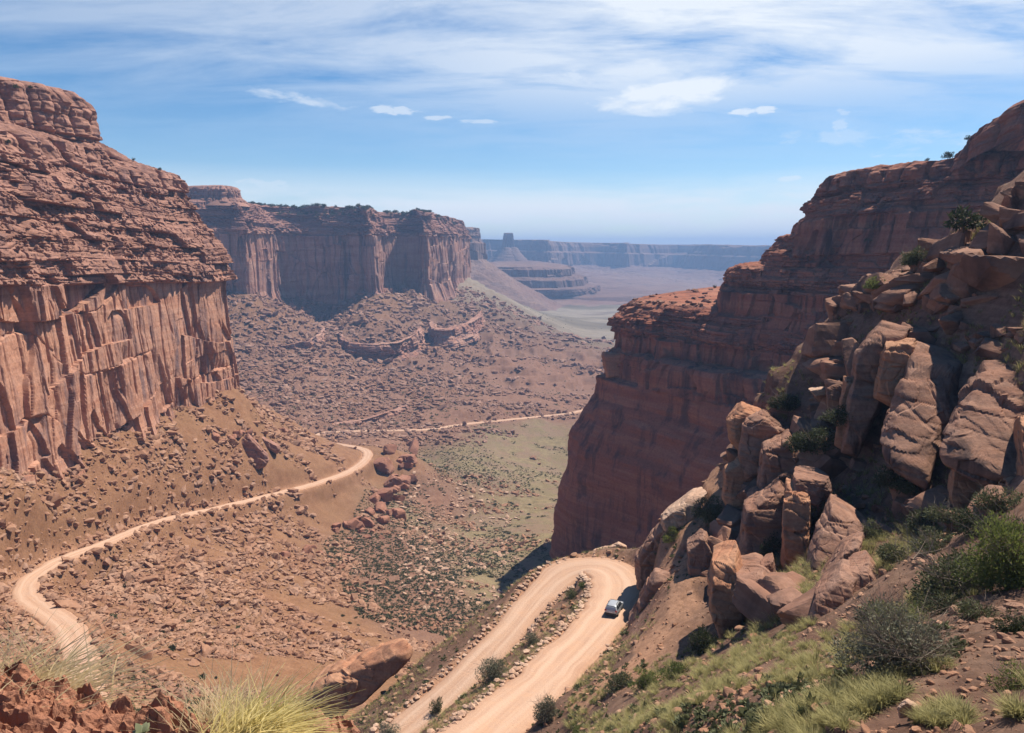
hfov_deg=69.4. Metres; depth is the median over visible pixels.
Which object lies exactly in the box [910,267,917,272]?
ledge block
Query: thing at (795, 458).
ledge block
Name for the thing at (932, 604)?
bush
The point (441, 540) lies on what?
rubble
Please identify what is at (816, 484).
slab
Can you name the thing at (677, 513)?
slab
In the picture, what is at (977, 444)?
slab
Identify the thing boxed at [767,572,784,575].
ledge block
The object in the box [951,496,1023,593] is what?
bush
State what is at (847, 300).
ledge block
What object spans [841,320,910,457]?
slab
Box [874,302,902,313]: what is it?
ledge block
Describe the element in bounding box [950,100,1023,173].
cliff
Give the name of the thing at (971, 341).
ledge block
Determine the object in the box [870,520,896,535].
ledge block
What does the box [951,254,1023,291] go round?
ledge block
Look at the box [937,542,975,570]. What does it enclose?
bush
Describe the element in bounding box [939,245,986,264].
ledge block
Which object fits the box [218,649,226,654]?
boulder
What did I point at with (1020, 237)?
ledge block
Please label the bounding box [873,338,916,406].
boulder
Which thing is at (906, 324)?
ledge block
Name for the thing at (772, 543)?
bush
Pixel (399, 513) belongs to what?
boulder
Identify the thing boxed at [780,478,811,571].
pillar
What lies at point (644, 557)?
rock wall
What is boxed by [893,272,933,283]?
ledge block
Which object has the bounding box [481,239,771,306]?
plateau
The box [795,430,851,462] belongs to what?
ledge block
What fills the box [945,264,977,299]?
ledge block
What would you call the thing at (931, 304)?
ledge block
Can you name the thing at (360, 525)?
boulder
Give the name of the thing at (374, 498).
boulder
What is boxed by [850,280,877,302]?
ledge block
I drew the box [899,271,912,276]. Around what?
boulder
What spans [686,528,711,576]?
slab
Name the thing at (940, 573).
bush
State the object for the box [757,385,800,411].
bush
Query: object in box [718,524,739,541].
ledge block
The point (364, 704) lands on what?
boulder
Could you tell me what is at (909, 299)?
ledge block
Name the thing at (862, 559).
boulder
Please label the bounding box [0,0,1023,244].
sky
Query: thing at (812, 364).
ledge block
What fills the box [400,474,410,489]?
boulder
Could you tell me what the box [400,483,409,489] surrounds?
boulder
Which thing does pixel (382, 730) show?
bush
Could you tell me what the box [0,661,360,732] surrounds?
rock ledge
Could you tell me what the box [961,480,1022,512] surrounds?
bush
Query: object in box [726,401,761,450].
boulder
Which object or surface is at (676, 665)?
bush
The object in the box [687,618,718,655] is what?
bush
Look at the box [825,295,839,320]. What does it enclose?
ledge block
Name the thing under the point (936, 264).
ledge block
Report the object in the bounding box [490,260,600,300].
mesa
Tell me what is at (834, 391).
boulder
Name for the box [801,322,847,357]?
ledge block
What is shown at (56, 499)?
boulder
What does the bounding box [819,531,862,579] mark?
boulder
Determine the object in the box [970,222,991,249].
ledge block
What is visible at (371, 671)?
outcrop
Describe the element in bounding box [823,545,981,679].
bush
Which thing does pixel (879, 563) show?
grass
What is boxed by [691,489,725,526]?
bush
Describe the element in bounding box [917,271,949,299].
ledge block
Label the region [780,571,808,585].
ledge block
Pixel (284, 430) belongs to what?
boulder
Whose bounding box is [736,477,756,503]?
ledge block
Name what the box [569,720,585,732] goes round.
bush
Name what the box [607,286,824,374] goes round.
cliff
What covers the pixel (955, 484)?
boulder
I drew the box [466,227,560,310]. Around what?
headland
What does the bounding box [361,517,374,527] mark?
boulder
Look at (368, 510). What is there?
boulder
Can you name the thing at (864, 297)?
ledge block
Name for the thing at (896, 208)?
cliff
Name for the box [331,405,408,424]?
rock ledge
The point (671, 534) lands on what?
bush
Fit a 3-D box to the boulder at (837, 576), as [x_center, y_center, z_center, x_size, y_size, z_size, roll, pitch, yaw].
[22.966,16.542,53.018,3.068,4.894,9.767,5,10,26]
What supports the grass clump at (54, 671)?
on the rock ledge at (22, 712)
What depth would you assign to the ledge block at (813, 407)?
95.29 m
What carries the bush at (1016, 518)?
on the ground at (348, 491)
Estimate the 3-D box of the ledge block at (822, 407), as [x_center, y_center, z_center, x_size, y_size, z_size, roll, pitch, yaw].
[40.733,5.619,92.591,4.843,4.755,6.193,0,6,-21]
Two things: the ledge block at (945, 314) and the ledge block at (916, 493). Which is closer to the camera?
the ledge block at (916, 493)
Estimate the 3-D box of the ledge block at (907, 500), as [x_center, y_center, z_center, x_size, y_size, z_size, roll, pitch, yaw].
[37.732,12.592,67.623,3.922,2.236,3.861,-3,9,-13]
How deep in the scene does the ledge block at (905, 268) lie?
98.18 m
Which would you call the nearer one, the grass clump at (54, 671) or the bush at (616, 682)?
the grass clump at (54, 671)
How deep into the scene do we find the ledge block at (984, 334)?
75.11 m
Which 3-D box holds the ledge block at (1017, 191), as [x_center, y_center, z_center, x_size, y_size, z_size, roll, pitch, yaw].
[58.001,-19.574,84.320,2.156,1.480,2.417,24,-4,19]
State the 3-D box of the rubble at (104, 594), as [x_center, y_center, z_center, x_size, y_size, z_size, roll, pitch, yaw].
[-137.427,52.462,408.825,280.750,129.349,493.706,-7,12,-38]
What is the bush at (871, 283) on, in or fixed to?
on the ground at (348, 491)
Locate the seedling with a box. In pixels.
[132,722,149,732]
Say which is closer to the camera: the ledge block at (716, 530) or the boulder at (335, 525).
the ledge block at (716, 530)
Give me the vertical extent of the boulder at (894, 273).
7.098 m
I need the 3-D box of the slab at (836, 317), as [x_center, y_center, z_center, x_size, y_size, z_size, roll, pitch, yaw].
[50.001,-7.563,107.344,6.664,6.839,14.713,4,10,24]
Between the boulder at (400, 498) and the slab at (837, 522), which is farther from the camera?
the boulder at (400, 498)
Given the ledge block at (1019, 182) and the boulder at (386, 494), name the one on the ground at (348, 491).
the boulder at (386, 494)
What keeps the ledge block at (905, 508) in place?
on the ground at (348, 491)
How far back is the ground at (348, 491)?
333.71 m
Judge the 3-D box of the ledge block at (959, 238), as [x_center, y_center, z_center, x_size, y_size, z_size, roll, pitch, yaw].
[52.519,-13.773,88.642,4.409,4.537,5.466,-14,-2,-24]
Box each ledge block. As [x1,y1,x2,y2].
[699,570,707,576]
[707,536,723,550]
[709,520,737,540]
[716,504,742,526]
[717,463,726,468]
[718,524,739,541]
[720,452,727,460]
[726,448,737,462]
[732,577,776,625]
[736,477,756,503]
[741,481,749,488]
[756,575,802,593]
[766,586,801,618]
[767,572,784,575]
[777,572,858,625]
[778,472,792,481]
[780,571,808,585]
[784,462,798,474]
[789,415,819,441]
[792,455,798,463]
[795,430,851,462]
[798,441,847,479]
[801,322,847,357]
[802,356,843,375]
[808,403,818,412]
[809,410,834,430]
[814,394,825,401]
[814,397,837,424]
[820,360,846,381]
[824,379,842,407]
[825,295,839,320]
[829,341,841,355]
[832,293,870,316]
[832,359,843,364]
[838,284,854,294]
[839,319,852,325]
[839,457,850,465]
[840,292,857,311]
[841,337,859,376]
[849,457,866,472]
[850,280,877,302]
[852,291,871,304]
[856,303,869,312]
[858,272,898,292]
[870,279,910,298]
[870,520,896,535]
[871,505,887,512]
[872,283,919,305]
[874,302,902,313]
[886,473,910,499]
[891,496,905,518]
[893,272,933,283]
[901,322,914,326]
[901,504,920,517]
[902,266,909,271]
[902,290,918,308]
[903,495,916,503]
[907,328,936,344]
[907,485,947,512]
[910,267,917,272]
[911,485,922,496]
[915,262,932,272]
[917,258,926,266]
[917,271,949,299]
[918,238,939,251]
[921,294,949,314]
[922,258,945,271]
[926,228,972,263]
[926,298,937,310]
[928,326,939,332]
[929,284,959,304]
[931,503,952,528]
[936,509,959,531]
[937,488,947,492]
[938,311,962,334]
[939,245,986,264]
[939,311,955,317]
[942,489,949,500]
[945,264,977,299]
[947,287,962,298]
[947,305,962,311]
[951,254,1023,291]
[951,341,970,353]
[959,302,969,307]
[959,321,971,329]
[960,294,997,305]
[963,485,1008,520]
[968,338,976,349]
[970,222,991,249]
[972,331,989,338]
[973,338,1002,358]
[974,337,988,347]
[979,202,1003,223]
[987,222,1015,255]
[990,324,1006,338]
[998,347,1010,351]
[999,207,1023,227]
[1000,187,1013,195]
[1000,227,1016,234]
[1001,195,1019,208]
[1002,212,1023,230]
[1003,332,1014,338]
[1007,327,1022,334]
[1012,185,1023,199]
[1014,330,1023,343]
[1015,181,1023,185]
[1016,234,1023,256]
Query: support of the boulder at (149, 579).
on the ground at (348, 491)
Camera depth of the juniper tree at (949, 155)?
318.05 m
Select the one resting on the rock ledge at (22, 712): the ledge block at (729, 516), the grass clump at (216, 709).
the grass clump at (216, 709)
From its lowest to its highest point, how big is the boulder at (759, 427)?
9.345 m
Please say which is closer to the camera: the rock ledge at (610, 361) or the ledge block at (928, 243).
the ledge block at (928, 243)
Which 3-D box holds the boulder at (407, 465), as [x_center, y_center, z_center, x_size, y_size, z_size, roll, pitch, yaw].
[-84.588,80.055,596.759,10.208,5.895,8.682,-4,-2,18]
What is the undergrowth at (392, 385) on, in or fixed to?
on the ground at (348, 491)
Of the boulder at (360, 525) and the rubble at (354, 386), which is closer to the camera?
the boulder at (360, 525)
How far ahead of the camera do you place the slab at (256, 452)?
437.77 m
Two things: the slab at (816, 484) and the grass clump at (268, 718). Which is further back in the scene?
the slab at (816, 484)
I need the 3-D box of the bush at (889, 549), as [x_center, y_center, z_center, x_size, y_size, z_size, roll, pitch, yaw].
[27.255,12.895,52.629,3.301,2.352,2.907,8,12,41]
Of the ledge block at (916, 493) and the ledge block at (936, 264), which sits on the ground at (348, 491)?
the ledge block at (916, 493)
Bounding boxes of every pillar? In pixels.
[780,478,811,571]
[834,376,852,448]
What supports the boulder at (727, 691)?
on the ground at (348, 491)
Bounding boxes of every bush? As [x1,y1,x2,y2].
[377,717,404,732]
[428,696,443,715]
[468,645,509,684]
[523,627,542,645]
[529,688,564,723]
[566,586,578,599]
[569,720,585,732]
[578,581,586,589]
[602,670,633,694]
[627,665,666,691]
[658,655,690,680]
[659,526,678,542]
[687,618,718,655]
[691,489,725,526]
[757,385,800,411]
[758,525,781,557]
[782,417,837,455]
[815,396,858,426]
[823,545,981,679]
[850,591,892,628]
[858,518,883,539]
[859,583,941,630]
[862,270,891,288]
[870,534,911,563]
[873,459,920,494]
[877,521,1006,605]
[898,240,932,266]
[900,497,936,535]
[906,518,952,555]
[914,583,963,615]
[922,495,963,525]
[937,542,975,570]
[946,505,982,538]
[950,578,1011,621]
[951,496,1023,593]
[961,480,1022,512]
[975,650,1023,690]
[977,508,1023,536]
[990,585,1023,634]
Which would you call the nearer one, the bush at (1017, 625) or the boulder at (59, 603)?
the bush at (1017, 625)
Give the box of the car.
[605,599,622,615]
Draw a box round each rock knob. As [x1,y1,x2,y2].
[0,76,119,171]
[186,185,249,206]
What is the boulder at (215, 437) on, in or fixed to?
on the ground at (348, 491)
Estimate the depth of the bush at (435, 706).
93.18 m
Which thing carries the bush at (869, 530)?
on the ground at (348, 491)
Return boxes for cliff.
[0,122,239,488]
[549,347,767,559]
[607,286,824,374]
[717,261,885,340]
[754,233,901,292]
[791,150,1023,256]
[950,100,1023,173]
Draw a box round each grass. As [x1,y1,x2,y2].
[347,544,658,732]
[561,534,1023,732]
[745,220,1023,638]
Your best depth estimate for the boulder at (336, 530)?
446.92 m
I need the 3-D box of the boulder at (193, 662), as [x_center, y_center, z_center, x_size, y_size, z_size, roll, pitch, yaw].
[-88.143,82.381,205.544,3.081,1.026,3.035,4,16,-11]
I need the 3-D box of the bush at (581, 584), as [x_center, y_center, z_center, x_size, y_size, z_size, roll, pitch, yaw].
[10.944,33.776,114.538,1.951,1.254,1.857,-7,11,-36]
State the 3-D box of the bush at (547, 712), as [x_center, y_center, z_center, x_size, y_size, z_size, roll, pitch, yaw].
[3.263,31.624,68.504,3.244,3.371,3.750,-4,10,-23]
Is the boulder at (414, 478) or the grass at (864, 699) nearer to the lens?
the grass at (864, 699)
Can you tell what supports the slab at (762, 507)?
on the ground at (348, 491)
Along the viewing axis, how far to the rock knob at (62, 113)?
359.23 m
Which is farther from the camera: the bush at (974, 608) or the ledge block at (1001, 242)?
the ledge block at (1001, 242)
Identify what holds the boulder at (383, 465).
on the ground at (348, 491)
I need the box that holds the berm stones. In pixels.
[369,552,634,732]
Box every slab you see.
[241,433,268,468]
[262,436,279,453]
[660,487,706,530]
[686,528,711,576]
[738,476,784,554]
[757,426,795,488]
[792,465,833,505]
[805,494,870,573]
[809,386,824,395]
[834,313,840,320]
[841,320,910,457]
[880,341,962,490]
[939,359,1023,486]
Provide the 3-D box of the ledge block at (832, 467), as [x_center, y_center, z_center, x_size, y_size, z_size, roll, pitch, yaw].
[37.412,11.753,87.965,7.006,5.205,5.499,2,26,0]
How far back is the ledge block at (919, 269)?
90.75 m
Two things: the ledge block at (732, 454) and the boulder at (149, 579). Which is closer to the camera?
the ledge block at (732, 454)
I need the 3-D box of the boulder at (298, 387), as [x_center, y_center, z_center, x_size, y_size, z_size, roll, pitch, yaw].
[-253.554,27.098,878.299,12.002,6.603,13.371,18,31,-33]
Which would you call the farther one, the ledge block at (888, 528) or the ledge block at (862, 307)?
the ledge block at (862, 307)
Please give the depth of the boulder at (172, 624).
232.11 m
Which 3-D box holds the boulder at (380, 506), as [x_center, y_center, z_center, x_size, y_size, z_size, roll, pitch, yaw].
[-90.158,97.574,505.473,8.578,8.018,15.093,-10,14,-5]
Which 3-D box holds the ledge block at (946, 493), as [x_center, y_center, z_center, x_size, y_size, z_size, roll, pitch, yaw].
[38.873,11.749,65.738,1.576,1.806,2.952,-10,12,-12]
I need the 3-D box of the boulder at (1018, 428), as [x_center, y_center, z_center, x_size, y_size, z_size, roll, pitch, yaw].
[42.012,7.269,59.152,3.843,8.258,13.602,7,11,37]
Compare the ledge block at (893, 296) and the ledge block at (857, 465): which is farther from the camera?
the ledge block at (893, 296)
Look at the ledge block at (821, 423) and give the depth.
91.69 m
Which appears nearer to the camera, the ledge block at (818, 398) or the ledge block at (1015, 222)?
the ledge block at (1015, 222)
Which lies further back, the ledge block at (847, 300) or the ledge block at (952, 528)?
the ledge block at (847, 300)
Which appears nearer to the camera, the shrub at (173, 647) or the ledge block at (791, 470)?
the ledge block at (791, 470)
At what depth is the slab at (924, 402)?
72.00 m
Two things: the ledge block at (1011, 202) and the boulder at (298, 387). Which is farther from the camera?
the boulder at (298, 387)
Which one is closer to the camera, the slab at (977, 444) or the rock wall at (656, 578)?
the slab at (977, 444)
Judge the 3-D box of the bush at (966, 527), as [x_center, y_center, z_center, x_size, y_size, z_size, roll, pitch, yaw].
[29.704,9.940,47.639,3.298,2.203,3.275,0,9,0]
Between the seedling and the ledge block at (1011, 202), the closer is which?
the seedling
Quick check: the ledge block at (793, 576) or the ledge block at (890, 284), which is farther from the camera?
the ledge block at (890, 284)
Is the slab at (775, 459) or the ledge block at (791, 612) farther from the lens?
the slab at (775, 459)
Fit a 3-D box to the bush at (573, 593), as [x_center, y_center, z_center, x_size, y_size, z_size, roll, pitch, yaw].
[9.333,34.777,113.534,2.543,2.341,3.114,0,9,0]
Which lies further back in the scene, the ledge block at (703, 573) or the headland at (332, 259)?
the headland at (332, 259)
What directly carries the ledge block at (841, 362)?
on the ground at (348, 491)
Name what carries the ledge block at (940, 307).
on the ground at (348, 491)
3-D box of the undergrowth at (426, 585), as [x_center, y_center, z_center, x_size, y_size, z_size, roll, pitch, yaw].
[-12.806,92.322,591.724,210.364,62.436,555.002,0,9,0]
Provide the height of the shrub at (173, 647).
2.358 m
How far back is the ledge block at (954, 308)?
81.50 m
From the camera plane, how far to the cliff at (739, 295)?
363.57 m
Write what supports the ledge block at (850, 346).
on the ground at (348, 491)
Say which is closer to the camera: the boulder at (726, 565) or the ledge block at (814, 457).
the boulder at (726, 565)
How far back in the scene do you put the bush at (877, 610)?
32.48 m
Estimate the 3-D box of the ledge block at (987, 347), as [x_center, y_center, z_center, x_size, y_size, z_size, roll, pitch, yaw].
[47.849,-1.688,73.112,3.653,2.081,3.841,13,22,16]
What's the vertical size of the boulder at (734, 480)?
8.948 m
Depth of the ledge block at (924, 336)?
82.50 m
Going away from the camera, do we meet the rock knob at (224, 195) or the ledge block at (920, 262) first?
the ledge block at (920, 262)
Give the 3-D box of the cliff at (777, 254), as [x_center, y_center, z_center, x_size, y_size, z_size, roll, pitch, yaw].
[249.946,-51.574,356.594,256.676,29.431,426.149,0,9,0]
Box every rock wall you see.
[628,568,670,625]
[634,522,662,590]
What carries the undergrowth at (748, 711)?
on the ground at (348, 491)
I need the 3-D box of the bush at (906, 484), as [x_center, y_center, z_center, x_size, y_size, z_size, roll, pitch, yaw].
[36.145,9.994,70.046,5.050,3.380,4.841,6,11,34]
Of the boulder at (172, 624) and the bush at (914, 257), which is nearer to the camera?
the bush at (914, 257)
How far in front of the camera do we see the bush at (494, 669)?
91.26 m
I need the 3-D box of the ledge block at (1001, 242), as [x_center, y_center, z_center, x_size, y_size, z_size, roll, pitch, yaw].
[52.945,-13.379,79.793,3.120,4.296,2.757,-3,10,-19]
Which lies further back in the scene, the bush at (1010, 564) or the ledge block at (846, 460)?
the ledge block at (846, 460)
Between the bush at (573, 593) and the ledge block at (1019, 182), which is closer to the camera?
the ledge block at (1019, 182)
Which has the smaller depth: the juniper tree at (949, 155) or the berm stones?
the berm stones
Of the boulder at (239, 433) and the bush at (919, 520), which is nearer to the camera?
the bush at (919, 520)
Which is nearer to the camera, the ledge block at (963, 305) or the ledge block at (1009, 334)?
the ledge block at (1009, 334)
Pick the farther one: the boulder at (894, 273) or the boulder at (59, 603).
the boulder at (59, 603)
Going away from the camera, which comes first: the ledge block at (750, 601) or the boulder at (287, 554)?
the ledge block at (750, 601)
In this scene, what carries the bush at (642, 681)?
on the ground at (348, 491)
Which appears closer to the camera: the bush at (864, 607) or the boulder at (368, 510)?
the bush at (864, 607)
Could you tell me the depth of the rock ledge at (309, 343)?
1061.22 m
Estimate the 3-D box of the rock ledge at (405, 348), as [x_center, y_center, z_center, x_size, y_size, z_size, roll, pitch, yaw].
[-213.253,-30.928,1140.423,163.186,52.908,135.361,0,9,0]
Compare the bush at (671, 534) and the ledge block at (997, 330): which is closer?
the ledge block at (997, 330)
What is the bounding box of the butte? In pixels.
[488,233,526,261]
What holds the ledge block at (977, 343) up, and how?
on the ground at (348, 491)
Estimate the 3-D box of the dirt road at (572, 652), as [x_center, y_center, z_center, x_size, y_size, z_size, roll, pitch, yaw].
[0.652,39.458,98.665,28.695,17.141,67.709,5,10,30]
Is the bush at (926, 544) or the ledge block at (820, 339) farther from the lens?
the ledge block at (820, 339)
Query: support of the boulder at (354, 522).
on the ground at (348, 491)
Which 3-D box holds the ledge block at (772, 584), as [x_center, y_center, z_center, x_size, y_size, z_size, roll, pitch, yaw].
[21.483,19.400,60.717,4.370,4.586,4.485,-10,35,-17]
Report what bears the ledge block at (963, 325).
on the ground at (348, 491)
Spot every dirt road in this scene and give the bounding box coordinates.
[11,409,582,706]
[376,557,640,732]
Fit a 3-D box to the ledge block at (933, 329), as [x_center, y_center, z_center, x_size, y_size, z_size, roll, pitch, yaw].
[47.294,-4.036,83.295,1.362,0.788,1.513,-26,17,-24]
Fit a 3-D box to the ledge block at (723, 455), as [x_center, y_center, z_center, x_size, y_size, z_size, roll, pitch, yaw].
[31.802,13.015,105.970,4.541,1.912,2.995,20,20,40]
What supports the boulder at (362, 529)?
on the ground at (348, 491)
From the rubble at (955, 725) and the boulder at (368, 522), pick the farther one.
the boulder at (368, 522)
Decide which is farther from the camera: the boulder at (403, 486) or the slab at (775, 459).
the boulder at (403, 486)
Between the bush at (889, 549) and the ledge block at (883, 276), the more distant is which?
the ledge block at (883, 276)
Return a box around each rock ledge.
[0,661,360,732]
[272,327,324,348]
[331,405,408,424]
[334,326,424,361]
[428,310,484,347]
[601,352,620,377]
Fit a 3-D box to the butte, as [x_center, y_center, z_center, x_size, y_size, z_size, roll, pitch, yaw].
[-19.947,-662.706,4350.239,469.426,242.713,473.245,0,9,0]
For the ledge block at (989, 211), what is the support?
on the ground at (348, 491)
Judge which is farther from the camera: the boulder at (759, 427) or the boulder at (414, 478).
the boulder at (414, 478)
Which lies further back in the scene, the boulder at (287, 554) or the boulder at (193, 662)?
the boulder at (287, 554)
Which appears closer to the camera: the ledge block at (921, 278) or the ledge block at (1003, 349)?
the ledge block at (1003, 349)
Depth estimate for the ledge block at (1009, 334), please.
71.24 m
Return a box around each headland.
[189,199,471,303]
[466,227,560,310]
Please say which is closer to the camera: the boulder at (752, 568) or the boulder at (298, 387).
the boulder at (752, 568)
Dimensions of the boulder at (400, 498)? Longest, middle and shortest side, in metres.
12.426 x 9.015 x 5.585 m
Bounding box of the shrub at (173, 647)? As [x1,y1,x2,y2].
[167,644,175,650]
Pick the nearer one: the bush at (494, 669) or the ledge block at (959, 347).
the ledge block at (959, 347)
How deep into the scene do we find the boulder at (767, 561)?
69.29 m
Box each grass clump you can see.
[0,607,192,729]
[126,642,341,732]
[190,658,368,732]
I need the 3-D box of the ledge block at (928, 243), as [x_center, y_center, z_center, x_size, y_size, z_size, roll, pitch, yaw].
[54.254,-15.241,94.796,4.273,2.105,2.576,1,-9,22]
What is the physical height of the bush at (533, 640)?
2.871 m
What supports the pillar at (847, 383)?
on the ground at (348, 491)
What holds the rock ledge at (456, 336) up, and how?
on the ground at (348, 491)
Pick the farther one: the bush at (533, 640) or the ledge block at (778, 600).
the bush at (533, 640)
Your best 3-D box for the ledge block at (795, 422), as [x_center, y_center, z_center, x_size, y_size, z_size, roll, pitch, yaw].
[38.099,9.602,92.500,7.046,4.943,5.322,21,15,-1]
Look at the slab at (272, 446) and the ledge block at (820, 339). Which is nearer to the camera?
the ledge block at (820, 339)
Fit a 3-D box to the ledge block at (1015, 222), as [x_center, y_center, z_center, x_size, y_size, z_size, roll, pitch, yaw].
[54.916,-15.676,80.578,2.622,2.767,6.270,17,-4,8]
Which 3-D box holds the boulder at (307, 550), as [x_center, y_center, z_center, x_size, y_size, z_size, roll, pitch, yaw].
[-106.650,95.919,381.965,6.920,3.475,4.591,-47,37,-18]
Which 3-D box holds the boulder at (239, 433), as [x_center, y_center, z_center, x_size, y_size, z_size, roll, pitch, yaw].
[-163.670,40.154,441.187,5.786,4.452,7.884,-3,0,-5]
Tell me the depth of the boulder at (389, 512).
503.34 m
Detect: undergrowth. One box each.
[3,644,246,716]
[227,293,602,449]
[321,423,567,637]
[358,463,1023,732]
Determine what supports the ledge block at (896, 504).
on the ground at (348, 491)
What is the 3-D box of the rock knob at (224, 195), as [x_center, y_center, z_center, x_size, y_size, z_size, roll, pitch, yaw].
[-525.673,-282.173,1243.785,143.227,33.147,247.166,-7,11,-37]
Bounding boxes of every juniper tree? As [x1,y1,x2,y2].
[941,151,954,159]
[942,204,987,232]
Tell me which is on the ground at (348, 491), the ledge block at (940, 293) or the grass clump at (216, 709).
the ledge block at (940, 293)
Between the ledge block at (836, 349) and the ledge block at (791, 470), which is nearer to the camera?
the ledge block at (791, 470)
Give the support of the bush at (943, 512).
on the ground at (348, 491)
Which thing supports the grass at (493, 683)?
on the ground at (348, 491)
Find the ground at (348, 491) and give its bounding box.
[0,171,1023,732]
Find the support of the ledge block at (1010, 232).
on the ground at (348, 491)
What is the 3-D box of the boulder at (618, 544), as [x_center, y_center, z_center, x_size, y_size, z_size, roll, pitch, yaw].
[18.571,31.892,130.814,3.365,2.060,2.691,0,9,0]
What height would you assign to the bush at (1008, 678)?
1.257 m
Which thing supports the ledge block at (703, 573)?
on the ground at (348, 491)
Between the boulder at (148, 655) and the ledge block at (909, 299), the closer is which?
the ledge block at (909, 299)
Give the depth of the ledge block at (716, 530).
90.50 m
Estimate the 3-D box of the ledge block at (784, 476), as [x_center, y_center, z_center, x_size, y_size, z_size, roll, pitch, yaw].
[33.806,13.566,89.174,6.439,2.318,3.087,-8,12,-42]
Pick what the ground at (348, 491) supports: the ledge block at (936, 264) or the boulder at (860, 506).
the boulder at (860, 506)
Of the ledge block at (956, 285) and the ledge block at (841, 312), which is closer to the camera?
the ledge block at (956, 285)
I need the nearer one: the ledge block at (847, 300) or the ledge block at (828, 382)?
the ledge block at (828, 382)
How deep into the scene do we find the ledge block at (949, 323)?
79.54 m
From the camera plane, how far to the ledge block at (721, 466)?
105.84 m
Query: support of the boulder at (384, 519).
on the ground at (348, 491)
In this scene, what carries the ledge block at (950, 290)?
on the ground at (348, 491)
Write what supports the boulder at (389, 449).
on the ground at (348, 491)
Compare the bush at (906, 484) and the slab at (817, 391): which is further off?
the slab at (817, 391)
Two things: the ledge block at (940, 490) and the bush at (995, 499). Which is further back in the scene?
the ledge block at (940, 490)
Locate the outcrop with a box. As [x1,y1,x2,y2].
[303,638,412,718]
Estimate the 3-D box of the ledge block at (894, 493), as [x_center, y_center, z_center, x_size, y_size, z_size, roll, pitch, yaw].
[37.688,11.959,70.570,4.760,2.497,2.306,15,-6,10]
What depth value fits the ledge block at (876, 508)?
72.67 m
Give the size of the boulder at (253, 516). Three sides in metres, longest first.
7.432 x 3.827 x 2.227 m
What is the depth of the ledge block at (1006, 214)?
80.31 m
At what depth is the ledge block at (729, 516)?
91.71 m
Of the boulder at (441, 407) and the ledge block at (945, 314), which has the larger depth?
the boulder at (441, 407)
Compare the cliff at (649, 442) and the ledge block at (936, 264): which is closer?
the ledge block at (936, 264)
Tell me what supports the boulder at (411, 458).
on the ground at (348, 491)
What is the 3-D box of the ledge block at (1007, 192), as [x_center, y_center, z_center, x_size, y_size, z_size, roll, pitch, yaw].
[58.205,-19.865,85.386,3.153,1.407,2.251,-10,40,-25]
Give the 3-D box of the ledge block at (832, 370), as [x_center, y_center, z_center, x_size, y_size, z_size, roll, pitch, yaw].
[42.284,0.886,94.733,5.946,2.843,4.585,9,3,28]
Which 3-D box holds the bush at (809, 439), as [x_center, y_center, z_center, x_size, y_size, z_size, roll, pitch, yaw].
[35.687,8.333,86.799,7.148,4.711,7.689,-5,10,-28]
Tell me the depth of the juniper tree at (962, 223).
85.98 m
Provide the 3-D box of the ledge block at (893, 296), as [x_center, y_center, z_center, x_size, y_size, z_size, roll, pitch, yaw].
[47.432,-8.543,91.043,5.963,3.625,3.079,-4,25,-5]
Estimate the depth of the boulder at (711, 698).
34.84 m
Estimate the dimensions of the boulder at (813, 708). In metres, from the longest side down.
0.387 x 0.301 x 0.173 m
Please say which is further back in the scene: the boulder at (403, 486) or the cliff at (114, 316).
the boulder at (403, 486)
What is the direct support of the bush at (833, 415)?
on the ground at (348, 491)
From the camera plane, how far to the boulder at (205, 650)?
218.72 m
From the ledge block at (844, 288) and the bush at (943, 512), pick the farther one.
the ledge block at (844, 288)
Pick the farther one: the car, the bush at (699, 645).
the car
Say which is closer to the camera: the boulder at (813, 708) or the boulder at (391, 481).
the boulder at (813, 708)
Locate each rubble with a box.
[0,386,430,709]
[226,286,614,445]
[320,432,560,653]
[352,210,1016,732]
[639,599,1023,732]
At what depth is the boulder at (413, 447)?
735.10 m
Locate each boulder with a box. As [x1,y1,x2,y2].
[50,493,61,507]
[54,600,82,609]
[124,643,154,659]
[138,575,158,583]
[163,620,176,630]
[188,658,199,666]
[199,643,210,656]
[211,432,219,442]
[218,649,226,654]
[233,430,242,437]
[251,514,261,518]
[278,428,287,432]
[280,551,290,557]
[293,383,302,392]
[301,547,310,553]
[331,527,339,532]
[332,522,341,528]
[347,518,359,529]
[353,702,366,712]
[355,521,365,530]
[357,527,364,533]
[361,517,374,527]
[364,507,374,513]
[369,493,380,503]
[373,457,394,474]
[374,501,386,513]
[376,515,389,523]
[377,488,393,501]
[383,444,396,454]
[384,475,404,487]
[386,509,392,515]
[391,508,406,520]
[393,495,405,501]
[398,454,417,464]
[400,462,413,468]
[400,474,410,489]
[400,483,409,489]
[407,474,417,482]
[408,438,418,455]
[437,404,445,409]
[608,541,626,548]
[707,540,745,638]
[708,694,714,701]
[721,456,747,509]
[723,686,733,697]
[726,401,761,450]
[735,552,769,581]
[738,409,785,481]
[760,553,775,571]
[808,559,856,620]
[811,703,819,712]
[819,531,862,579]
[826,378,841,401]
[848,550,876,591]
[853,503,865,508]
[869,269,903,311]
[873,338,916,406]
[897,699,918,717]
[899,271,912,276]
[947,469,983,512]
[1013,415,1023,476]
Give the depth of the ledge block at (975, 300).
78.68 m

